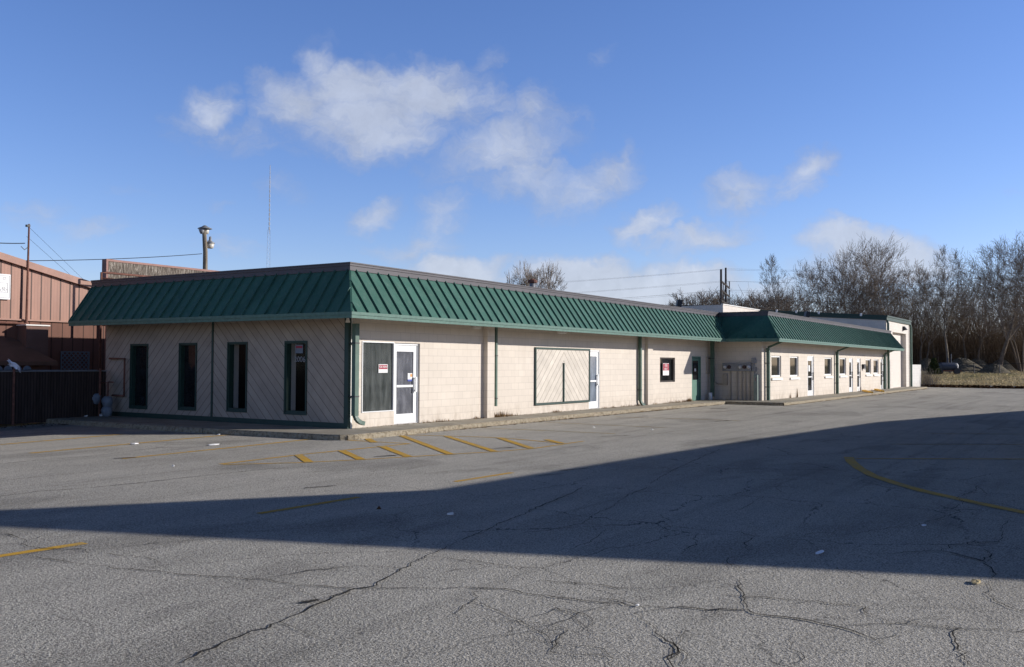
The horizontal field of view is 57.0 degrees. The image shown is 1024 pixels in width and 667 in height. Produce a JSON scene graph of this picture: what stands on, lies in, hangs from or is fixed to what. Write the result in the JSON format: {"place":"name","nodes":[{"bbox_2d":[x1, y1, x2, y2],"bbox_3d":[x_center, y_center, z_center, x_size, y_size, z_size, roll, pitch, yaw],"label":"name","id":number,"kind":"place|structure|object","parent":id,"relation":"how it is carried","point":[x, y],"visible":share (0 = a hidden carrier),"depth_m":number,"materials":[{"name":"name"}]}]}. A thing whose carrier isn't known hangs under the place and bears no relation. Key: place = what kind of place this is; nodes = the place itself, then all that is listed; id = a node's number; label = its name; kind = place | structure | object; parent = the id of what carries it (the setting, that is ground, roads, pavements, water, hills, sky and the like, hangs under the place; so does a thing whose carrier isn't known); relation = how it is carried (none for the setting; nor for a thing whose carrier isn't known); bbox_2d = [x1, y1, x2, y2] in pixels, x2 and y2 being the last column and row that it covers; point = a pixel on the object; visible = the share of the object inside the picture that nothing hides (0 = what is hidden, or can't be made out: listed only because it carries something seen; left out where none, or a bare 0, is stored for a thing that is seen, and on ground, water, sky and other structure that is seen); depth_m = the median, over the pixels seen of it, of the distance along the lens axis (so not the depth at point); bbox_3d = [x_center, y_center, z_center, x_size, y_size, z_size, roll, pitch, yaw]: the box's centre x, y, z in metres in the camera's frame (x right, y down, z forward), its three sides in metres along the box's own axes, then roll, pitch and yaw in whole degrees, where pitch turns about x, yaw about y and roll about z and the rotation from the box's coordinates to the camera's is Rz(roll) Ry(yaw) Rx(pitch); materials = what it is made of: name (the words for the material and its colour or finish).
{"place":"outdoors","nodes":[
{"label":"outdoors","id":0,"kind":"place"},
{"bbox_2d":[51,400,722,434],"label":"sidewalk","id":1,"kind":"structure","parent":0,"point":[220,425],"depth_m":25.30,"materials":[{"name":"concrete"}]},
{"bbox_2d":[92,358,125,416],"bbox_3d":[-12.039,1.597,28.070,1.090,1.762,0.510,-1,-2,33],"label":"gas meter set","id":2,"kind":"object","parent":1,"relation":"on","point":[107,403],"visible":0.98,"depth_m":27.93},
{"bbox_2d":[0,387,1023,666],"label":"parking lot","id":3,"kind":"structure","parent":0,"point":[62,611],"depth_m":9.24,"materials":[{"name":"asphalt"}]},
{"bbox_2d":[0,542,87,556],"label":"painted line","id":4,"kind":"object","parent":3,"relation":"on","point":[42,549],"visible":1,"depth_m":8.77,"materials":[{"name":"yellow paint"}]},
{"bbox_2d":[0,434,120,444],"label":"painted line","id":5,"kind":"object","parent":3,"relation":"on","point":[60,439],"visible":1,"depth_m":21.16,"materials":[{"name":"yellow paint"}]},
{"bbox_2d":[32,435,222,452],"bbox_3d":[-7.976,2.367,20.514,0.128,0.001,5.584,-1,-2,26],"label":"painted line","id":6,"kind":"object","parent":3,"relation":"on","point":[124,444],"visible":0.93,"depth_m":19.96,"materials":[{"name":"yellow paint"}]},
{"bbox_2d":[122,439,308,458],"bbox_3d":[-5.737,2.345,19.490,0.152,0.001,5.512,-1,-2,28],"label":"painted line","id":7,"kind":"object","parent":3,"relation":"on","point":[214,449],"visible":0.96,"depth_m":18.92,"materials":[{"name":"yellow paint"}]},
{"bbox_2d":[295,455,312,461],"bbox_3d":[-3.796,2.279,17.207,0.171,0.001,1.421,1,-2,-20],"label":"hatch stripe","id":8,"kind":"object","parent":3,"relation":"on","point":[303,458],"visible":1,"depth_m":17.20,"materials":[{"name":"yellow paint"}]},
{"bbox_2d":[258,497,360,513],"bbox_3d":[-2.467,2.109,11.625,0.111,0.001,1.675,-1,-2,34],"label":"painted line","id":9,"kind":"object","parent":3,"relation":"on","point":[307,505],"visible":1,"depth_m":11.56,"materials":[{"name":"yellow paint"}]},
{"bbox_2d":[221,443,408,463],"bbox_3d":[-3.671,2.321,18.417,0.229,0.001,5.155,-1,-2,33],"label":"painted line","id":10,"kind":"object","parent":3,"relation":"on","point":[303,454],"visible":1,"depth_m":17.98,"materials":[{"name":"yellow paint"}]},
{"bbox_2d":[338,450,363,458],"bbox_3d":[-3.065,2.307,17.966,0.172,0.001,1.862,1,-2,-21],"label":"hatch stripe","id":11,"kind":"object","parent":3,"relation":"on","point":[348,453],"visible":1,"depth_m":18.00,"materials":[{"name":"yellow paint"}]},
{"bbox_2d":[40,401,725,439],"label":"kerb","id":12,"kind":"structure","parent":3,"relation":"on","point":[281,434],"depth_m":24.40,"materials":[{"name":"concrete"}]},
{"bbox_2d":[378,446,410,455],"bbox_3d":[-2.351,2.337,18.795,0.173,0.001,2.357,1,-2,-20],"label":"hatch stripe","id":13,"kind":"object","parent":3,"relation":"on","point":[394,450],"visible":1,"depth_m":18.76,"materials":[{"name":"yellow paint"}]},
{"bbox_2d":[223,441,582,464],"bbox_3d":[-1.395,2.334,18.469,8.474,0.001,0.924,2,-2,-39],"label":"painted line","id":14,"kind":"object","parent":3,"relation":"on","point":[409,456],"visible":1,"depth_m":17.70,"materials":[{"name":"yellow paint"}]},
{"bbox_2d":[399,435,452,453],"bbox_3d":[-1.916,2.393,20.466,0.172,0.001,4.929,1,-2,-18],"label":"hatch stripe","id":15,"kind":"object","parent":3,"relation":"on","point":[426,444],"visible":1,"depth_m":20.30,"materials":[{"name":"yellow paint"}]},
{"bbox_2d":[125,408,729,601],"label":"litter","id":16,"kind":"object","parent":3,"relation":"on","point":[394,455],"visible":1,"depth_m":15.59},
{"bbox_2d":[2,388,929,430],"bbox_3d":[12.318,3.192,45.091,10.806,0.157,66.852,-2,-3,45],"label":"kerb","id":17,"kind":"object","parent":3,"relation":"on","point":[483,417],"visible":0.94,"depth_m":30.10,"materials":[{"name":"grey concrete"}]},
{"bbox_2d":[445,436,495,450],"bbox_3d":[-0.958,2.407,20.754,0.168,0.001,4.133,1,-2,-17],"label":"hatch stripe","id":18,"kind":"object","parent":3,"relation":"on","point":[473,444],"visible":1,"depth_m":20.61,"materials":[{"name":"yellow paint"}]},
{"bbox_2d":[455,472,511,481],"bbox_3d":[-0.422,2.214,14.579,0.113,0.001,1.462,-1,-2,35],"label":"painted line","id":19,"kind":"object","parent":3,"relation":"on","point":[483,476],"visible":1,"depth_m":14.55,"materials":[{"name":"yellow paint"}]},
{"bbox_2d":[68,262,903,428],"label":"commercial building","id":20,"kind":"structure","parent":3,"relation":"on","point":[313,345],"depth_m":27.26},
{"bbox_2d":[129,344,147,408],"bbox_3d":[-10.934,1.261,27.815,0.820,1.910,0.190,-1,-2,33],"label":"window","id":21,"kind":"structure","parent":20,"relation":"in","point":[138,377],"depth_m":27.94,"materials":[{"name":"black glass"}]},
{"bbox_2d":[102,259,215,367],"bbox_3d":[-12.046,0.198,35.796,0.250,5.327,7.688,-1,-2,33],"label":"board screen","id":22,"kind":"object","parent":20,"relation":"on","point":[127,267],"visible":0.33,"depth_m":33.66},
{"bbox_2d":[178,343,196,410],"bbox_3d":[-9.097,1.217,26.641,0.760,1.900,0.190,-1,-2,33],"label":"window","id":23,"kind":"structure","parent":20,"relation":"in","point":[187,356],"depth_m":26.75,"materials":[{"name":"black glass"}]},
{"bbox_2d":[226,342,247,411],"bbox_3d":[-7.336,1.178,25.629,0.780,1.890,0.380,-1,-2,33],"label":"window","id":24,"kind":"structure","parent":20,"relation":"in","point":[232,381],"depth_m":25.71,"materials":[{"name":"black glass"}]},
{"bbox_2d":[283,341,307,414],"bbox_3d":[-5.482,1.144,24.445,0.800,1.900,0.380,-1,-2,33],"label":"window","id":25,"kind":"structure","parent":20,"relation":"in","point":[290,347],"depth_m":24.51,"materials":[{"name":"black glass"}]},
{"bbox_2d":[361,341,393,412],"bbox_3d":[-3.471,1.115,24.305,0.090,1.798,1.248,-1,-2,33],"label":"window","id":26,"kind":"structure","parent":20,"relation":"in","point":[377,393],"depth_m":24.30,"materials":[{"name":"grey glass"}]},
{"bbox_2d":[378,364,387,372],"bbox_3d":[-3.341,0.909,24.488,0.013,0.221,0.364,-1,-2,33],"label":"rental sign","id":27,"kind":"object","parent":20,"relation":"attached to","point":[382,368],"visible":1,"depth_m":24.48,"materials":[{"name":"white paper"}]},
{"bbox_2d":[394,343,418,423],"bbox_3d":[-2.883,1.337,25.341,0.160,2.149,1.078,-1,-2,33],"label":"door","id":28,"kind":"structure","parent":20,"relation":"in","point":[406,354],"depth_m":25.40,"materials":[{"name":"white metal"}]},
{"bbox_2d":[589,350,598,408],"bbox_3d":[2.956,1.672,34.396,0.160,2.119,0.838,-1,-2,33],"label":"door","id":29,"kind":"structure","parent":20,"relation":"in","point":[594,354],"depth_m":34.50,"materials":[{"name":"white metal"}]},
{"bbox_2d":[663,363,668,374],"bbox_3d":[6.526,1.517,40.005,0.013,0.509,0.635,-1,-2,33],"label":"rental sign","id":30,"kind":"object","parent":20,"relation":"attached to","point":[665,368],"visible":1,"depth_m":40.01,"materials":[{"name":"white paper"}]},
{"bbox_2d":[660,357,673,381],"bbox_3d":[6.500,1.541,40.067,0.090,1.038,1.598,-1,-2,33],"label":"window","id":31,"kind":"structure","parent":20,"relation":"in","point":[663,378],"depth_m":40.31,"materials":[{"name":"black glass"}]},
{"bbox_2d":[675,299,682,306],"bbox_3d":[7.395,-1.227,41.783,0.255,0.553,0.400,0,-2,-2],"label":"roof vent","id":32,"kind":"object","parent":20,"relation":"on","point":[678,302],"visible":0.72,"depth_m":41.59,"materials":[{"name":"black metal"}]},
{"bbox_2d":[692,356,700,400],"bbox_3d":[8.314,2.036,42.773,0.100,1.994,1.098,-1,-2,33],"label":"service door","id":33,"kind":"structure","parent":20,"relation":"in","point":[696,360],"depth_m":42.87,"materials":[{"name":"green metal"}]},
{"bbox_2d":[722,358,756,399],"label":"electric meter bank","id":34,"kind":"structure","parent":20,"relation":"attached to","point":[737,367],"depth_m":43.58,"materials":[{"name":"grey metal"}]},
{"bbox_2d":[771,356,782,379],"bbox_3d":[12.588,1.643,45.059,0.210,1.159,1.650,-1,-2,33],"label":"window","id":35,"kind":"structure","parent":20,"relation":"in","point":[775,360],"depth_m":45.21,"materials":[{"name":"white glass"}]},
{"bbox_2d":[790,356,799,379],"bbox_3d":[14.195,1.737,47.572,0.210,1.169,1.620,-1,-2,33],"label":"window","id":36,"kind":"structure","parent":20,"relation":"in","point":[793,359],"depth_m":47.78,"materials":[{"name":"white glass"}]},
{"bbox_2d":[807,356,813,395],"bbox_3d":[15.812,2.247,50.137,0.160,2.109,1.248,-1,-2,33],"label":"door","id":37,"kind":"structure","parent":20,"relation":"in","point":[809,358],"depth_m":50.36,"materials":[{"name":"white metal"}]},
{"bbox_2d":[824,357,833,377],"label":"window","id":38,"kind":"structure","parent":20,"relation":"in","point":[827,360],"depth_m":53.44,"materials":[{"name":"white metal"}]},
{"bbox_2d":[839,358,847,377],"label":"window","id":39,"kind":"structure","parent":20,"relation":"in","point":[842,360],"depth_m":56.34,"materials":[{"name":"white metal"}]},
{"bbox_2d":[849,358,852,391],"bbox_3d":[20.694,2.542,57.769,0.160,2.059,0.998,-1,-2,33],"label":"door","id":40,"kind":"structure","parent":20,"relation":"in","point":[850,359],"depth_m":57.98,"materials":[{"name":"white metal"}]},
{"bbox_2d":[857,358,860,390],"bbox_3d":[21.825,2.600,59.538,0.160,2.069,0.998,-1,-2,33],"label":"door","id":41,"kind":"structure","parent":20,"relation":"in","point":[858,359],"depth_m":59.73,"materials":[{"name":"white metal"}]},
{"bbox_2d":[866,359,871,375],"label":"window","id":42,"kind":"structure","parent":20,"relation":"in","point":[867,360],"depth_m":62.06,"materials":[{"name":"white metal"}]},
{"bbox_2d":[873,359,879,375],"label":"window","id":43,"kind":"structure","parent":20,"relation":"in","point":[875,361],"depth_m":64.11,"materials":[{"name":"white metal"}]},
{"bbox_2d":[881,359,883,388],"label":"door","id":44,"kind":"structure","parent":20,"relation":"in","point":[882,375],"depth_m":65.68,"materials":[{"name":"white metal"}]},
{"bbox_2d":[428,435,554,442],"bbox_3d":[-0.680,2.459,22.251,4.474,0.001,0.660,-1,-2,30],"label":"painted line","id":45,"kind":"object","parent":3,"relation":"on","point":[493,437],"visible":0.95,"depth_m":22.36,"materials":[{"name":"yellow paint"}]},
{"bbox_2d":[0,422,1023,666],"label":"asphalt crack","id":46,"kind":"object","parent":3,"relation":"on","point":[572,582],"visible":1,"depth_m":7.02,"materials":[{"name":"asphalt"}]},
{"bbox_2d":[498,438,533,447],"bbox_3d":[0.071,2.415,20.843,0.172,0.001,2.798,1,-2,-15],"label":"hatch stripe","id":47,"kind":"object","parent":3,"relation":"on","point":[516,443],"visible":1,"depth_m":20.68,"materials":[{"name":"yellow paint"}]},
{"bbox_2d":[496,428,615,433],"bbox_3d":[0.680,2.551,24.897,4.403,0.001,0.097,-1,-2,29],"label":"painted line","id":48,"kind":"object","parent":3,"relation":"on","point":[564,431],"visible":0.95,"depth_m":24.64,"materials":[{"name":"yellow paint"}]},
{"bbox_2d":[380,388,926,436],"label":"dry weeds","id":49,"kind":"object","parent":3,"relation":"on","point":[503,414],"visible":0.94,"depth_m":33.67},
{"bbox_2d":[669,304,912,388],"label":"garage building","id":50,"kind":"structure","parent":3,"relation":"on","point":[899,374],"depth_m":68.73,"materials":[{"name":"white metal"}]},
{"bbox_2d":[893,333,901,387],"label":"garage door","id":51,"kind":"structure","parent":50,"relation":"in","point":[897,360],"depth_m":71.59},
{"bbox_2d":[721,387,926,405],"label":"kerb","id":52,"kind":"structure","parent":3,"relation":"on","point":[781,404],"depth_m":44.21,"materials":[{"name":"concrete"}]},
{"bbox_2d":[856,458,952,458],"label":"painted line","id":53,"kind":"object","parent":3,"relation":"on","point":[904,458],"visible":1,"depth_m":17.79,"materials":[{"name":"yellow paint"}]},
{"bbox_2d":[844,457,1023,513],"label":"painted curve","id":54,"kind":"object","parent":3,"relation":"on","point":[853,462],"visible":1,"depth_m":13.53,"materials":[{"name":"yellow paint"}]},
{"bbox_2d":[921,384,1023,388],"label":"leaf debris","id":55,"kind":"object","parent":3,"relation":"on","point":[982,386],"visible":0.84,"depth_m":75.99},
{"bbox_2d":[971,579,980,583],"bbox_3d":[3.741,1.995,7.610,0.067,0.021,0.141,-1,-2,33],"label":"paper scrap","id":56,"kind":"object","parent":3,"relation":"on","point":[973,581],"visible":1,"depth_m":7.58,"materials":[{"name":"white paper"}]},
{"bbox_2d":[976,444,1023,444],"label":"painted line","id":57,"kind":"object","parent":3,"relation":"on","point":[999,444],"visible":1,"depth_m":21.08,"materials":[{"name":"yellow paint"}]},
{"bbox_2d":[0,371,1023,426],"bbox_3d":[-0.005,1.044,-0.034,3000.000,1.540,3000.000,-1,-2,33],"label":"grass field","id":58,"kind":"structure","parent":0,"point":[955,375],"depth_m":101.85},
{"bbox_2d":[0,366,30,370],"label":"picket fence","id":59,"kind":"object","parent":58,"relation":"on","point":[6,368],"visible":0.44,"depth_m":26.95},
{"bbox_2d":[0,252,104,371],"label":"neighbour building","id":60,"kind":"structure","parent":58,"relation":"on","point":[46,337],"depth_m":30.89,"materials":[{"name":"brown metal"}]},
{"bbox_2d":[0,274,10,299],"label":"wall sign","id":61,"kind":"object","parent":60,"relation":"attached to","point":[5,280],"visible":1,"depth_m":29.81,"materials":[{"name":"white metal"}]},
{"bbox_2d":[21,224,29,322],"bbox_3d":[-15.633,-1.935,30.280,0.100,3.200,0.285,-1,-2,33],"label":"service mast","id":62,"kind":"object","parent":60,"relation":"attached to","point":[27,286],"visible":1,"depth_m":30.34,"materials":[{"name":"black metal"}]},
{"bbox_2d":[26,253,201,260],"bbox_3d":[-14.100,-2.789,34.336,0.024,1.194,8.505,0,-2,21],"label":"overhead wire","id":63,"kind":"object","parent":62,"relation":"attached to","point":[101,259],"visible":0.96,"depth_m":33.19,"materials":[{"name":"black metal"}]},
{"bbox_2d":[0,368,106,424],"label":"dark fence","id":64,"kind":"object","parent":58,"relation":"on","point":[32,396],"visible":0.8,"depth_m":26.88,"materials":[{"name":"wood"}]},
{"bbox_2d":[7,359,20,372],"bbox_3d":[-13.684,0.882,25.925,0.151,0.410,0.374,-1,-3,43],"label":"plastic bag","id":65,"kind":"object","parent":64,"relation":"on","point":[13,364],"visible":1,"depth_m":25.93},
{"bbox_2d":[98,272,147,369],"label":"building","id":66,"kind":"structure","parent":58,"relation":"on","point":[100,326],"depth_m":31.93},
{"bbox_2d":[198,225,214,269],"bbox_3d":[-12.488,-0.708,38.424,0.580,7.391,0.755,-1,-2,33],"label":"lamp pole","id":67,"kind":"object","parent":58,"relation":"on","point":[204,232],"visible":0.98,"depth_m":38.38,"materials":[{"name":"metal"}]},
{"bbox_2d":[267,167,270,264],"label":"radio mast","id":68,"kind":"object","parent":58,"relation":"on","point":[269,217],"visible":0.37,"depth_m":252.75,"materials":[{"name":"metal"}]},
{"bbox_2d":[504,258,567,290],"bbox_3d":[1.113,-0.435,61.155,4.965,9.310,5.675,0,-2,4],"label":"bare tree","id":69,"kind":"object","parent":58,"relation":"on","point":[529,276],"visible":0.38,"depth_m":61.62,"materials":[{"name":"brown plant"}]},
{"bbox_2d":[720,268,729,304],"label":"power pole pair","id":70,"kind":"object","parent":58,"relation":"on","point":[722,291],"visible":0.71,"depth_m":98.05},
{"bbox_2d":[753,292,1014,296],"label":"power line","id":71,"kind":"object","parent":70,"relation":"attached to","point":[905,295],"visible":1,"depth_m":92.79,"materials":[{"name":"black metal"}]},
{"bbox_2d":[668,288,786,309],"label":"bare tree","id":72,"kind":"object","parent":58,"relation":"on","point":[714,299],"visible":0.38,"depth_m":116.46,"materials":[{"name":"brown plant"}]},
{"bbox_2d":[708,289,762,308],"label":"bare tree","id":73,"kind":"object","parent":58,"relation":"on","point":[735,299],"visible":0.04,"depth_m":119.07,"materials":[{"name":"brown plant"}]},
{"bbox_2d":[728,288,835,312],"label":"bare tree","id":74,"kind":"object","parent":58,"relation":"on","point":[779,307],"visible":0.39,"depth_m":121.14,"materials":[{"name":"brown plant"}]},
{"bbox_2d":[759,254,825,310],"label":"bare tree","id":75,"kind":"object","parent":58,"relation":"on","point":[771,272],"visible":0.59,"depth_m":134.81,"materials":[{"name":"brown plant"}]},
{"bbox_2d":[785,264,830,311],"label":"bare tree","id":76,"kind":"object","parent":58,"relation":"on","point":[810,283],"visible":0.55,"depth_m":129.20,"materials":[{"name":"brown plant"}]},
{"bbox_2d":[788,246,899,313],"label":"bare tree","id":77,"kind":"object","parent":58,"relation":"on","point":[820,287],"visible":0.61,"depth_m":132.10,"materials":[{"name":"brown plant"}]},
{"bbox_2d":[689,278,1023,369],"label":"brushwood","id":78,"kind":"object","parent":58,"relation":"on","point":[990,356],"visible":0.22,"depth_m":139.22,"materials":[{"name":"plant"}]},
{"bbox_2d":[804,230,915,318],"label":"bare tree","id":79,"kind":"object","parent":58,"relation":"on","point":[854,291],"visible":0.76,"depth_m":132.06,"materials":[{"name":"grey plant"}]},
{"bbox_2d":[801,246,924,318],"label":"bare tree","id":80,"kind":"object","parent":58,"relation":"on","point":[891,280],"visible":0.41,"depth_m":136.84,"materials":[{"name":"brown plant"}]},
{"bbox_2d":[727,260,1022,362],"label":"woodland","id":81,"kind":"object","parent":58,"relation":"on","point":[964,325],"visible":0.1,"depth_m":150.30,"materials":[{"name":"plant"}]},
{"bbox_2d":[848,242,926,315],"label":"bare tree","id":82,"kind":"object","parent":58,"relation":"on","point":[877,278],"visible":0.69,"depth_m":133.25,"materials":[{"name":"brown plant"}]},
{"bbox_2d":[891,269,931,331],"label":"bare tree","id":83,"kind":"object","parent":58,"relation":"on","point":[911,304],"visible":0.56,"depth_m":137.28,"materials":[{"name":"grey plant"}]},
{"bbox_2d":[912,365,920,386],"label":"boundary wall","id":84,"kind":"structure","parent":58,"relation":"on","point":[916,371],"depth_m":76.50,"materials":[{"name":"white concrete"}]},
{"bbox_2d":[918,358,930,370],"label":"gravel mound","id":85,"kind":"object","parent":58,"relation":"on","point":[924,363],"visible":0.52,"depth_m":131.07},
{"bbox_2d":[901,273,952,357],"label":"bare tree","id":86,"kind":"object","parent":58,"relation":"on","point":[933,331],"visible":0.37,"depth_m":138.57,"materials":[{"name":"brown plant"}]},
{"bbox_2d":[920,368,940,386],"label":"dry shrub","id":87,"kind":"object","parent":58,"relation":"on","point":[926,380],"visible":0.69,"depth_m":78.40,"materials":[{"name":"brown plant"}]},
{"bbox_2d":[926,358,941,373],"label":"evergreen bush","id":88,"kind":"object","parent":58,"relation":"on","point":[933,364],"visible":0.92,"depth_m":114.78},
{"bbox_2d":[886,261,988,360],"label":"bare tree","id":89,"kind":"object","parent":58,"relation":"on","point":[923,320],"visible":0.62,"depth_m":135.49,"materials":[{"name":"brown plant"}]},
{"bbox_2d":[914,244,974,362],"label":"bare tree","id":90,"kind":"object","parent":58,"relation":"on","point":[940,291],"visible":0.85,"depth_m":129.63,"materials":[{"name":"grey plant"}]},
{"bbox_2d":[929,354,961,373],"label":"machine","id":91,"kind":"object","parent":58,"relation":"on","point":[951,366],"visible":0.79,"depth_m":115.75,"materials":[{"name":"blue paint"}]},
{"bbox_2d":[897,267,994,358],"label":"bare tree","id":92,"kind":"object","parent":58,"relation":"on","point":[965,354],"visible":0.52,"depth_m":135.23,"materials":[{"name":"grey plant"}]},
{"bbox_2d":[945,357,981,371],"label":"gravel mound","id":93,"kind":"object","parent":58,"relation":"on","point":[966,367],"visible":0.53,"depth_m":125.00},
{"bbox_2d":[921,370,1023,385],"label":"grass tufts","id":94,"kind":"object","parent":58,"relation":"on","point":[1020,383],"visible":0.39,"depth_m":97.77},
{"bbox_2d":[930,232,1023,365],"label":"bare tree","id":95,"kind":"object","parent":58,"relation":"on","point":[1009,335],"visible":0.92,"depth_m":121.72,"materials":[{"name":"brown plant"}]},
{"bbox_2d":[933,229,1023,371],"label":"bare tree","id":96,"kind":"object","parent":58,"relation":"on","point":[997,301],"visible":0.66,"depth_m":125.31,"materials":[{"name":"brown plant"}]},
{"bbox_2d":[971,358,987,367],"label":"gravel mound","id":97,"kind":"object","parent":58,"relation":"on","point":[975,360],"visible":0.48,"depth_m":133.03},
{"bbox_2d":[950,363,1023,373],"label":"guardrail","id":98,"kind":"object","parent":58,"relation":"on","point":[987,363],"visible":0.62,"depth_m":116.97,"materials":[{"name":"black metal"}]},
{"bbox_2d":[976,290,1004,359],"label":"bare tree","id":99,"kind":"object","parent":58,"relation":"on","point":[978,357],"visible":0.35,"depth_m":133.80,"materials":[{"name":"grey plant"}]},
{"bbox_2d":[964,254,1023,339],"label":"bare tree","id":100,"kind":"object","parent":58,"relation":"on","point":[1005,285],"visible":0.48,"depth_m":123.56,"materials":[{"name":"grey plant"}]},
{"bbox_2d":[977,364,1010,372],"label":"gravel mound","id":101,"kind":"object","parent":58,"relation":"on","point":[991,368],"visible":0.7,"depth_m":120.02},
{"bbox_2d":[993,360,1016,370],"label":"gravel mound","id":102,"kind":"object","parent":58,"relation":"on","point":[1009,367],"visible":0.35,"depth_m":130.92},
{"bbox_2d":[0,0,1023,333],"label":"sky","id":103,"kind":"structure","parent":0,"point":[601,140],"materials":[{"name":"blue"}]},
{"bbox_2d":[804,311,809,316],"bbox_3d":[15.745,-0.909,50.367,0.255,0.553,0.400,0,-2,-2],"label":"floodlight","id":104,"kind":"object","parent":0,"point":[806,313],"visible":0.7,"depth_m":50.18,"materials":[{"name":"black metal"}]},
{"bbox_2d":[713,387,919,402],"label":"sidewalk","id":105,"kind":"structure","parent":0,"point":[784,400],"depth_m":47.72,"materials":[{"name":"concrete"}]},
{"bbox_2d":[754,375,758,400],"bbox_3d":[11.174,2.478,43.187,0.183,1.176,0.232,-1,-2,33],"label":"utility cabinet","id":106,"kind":"object","parent":105,"relation":"on","point":[756,387],"visible":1,"depth_m":43.09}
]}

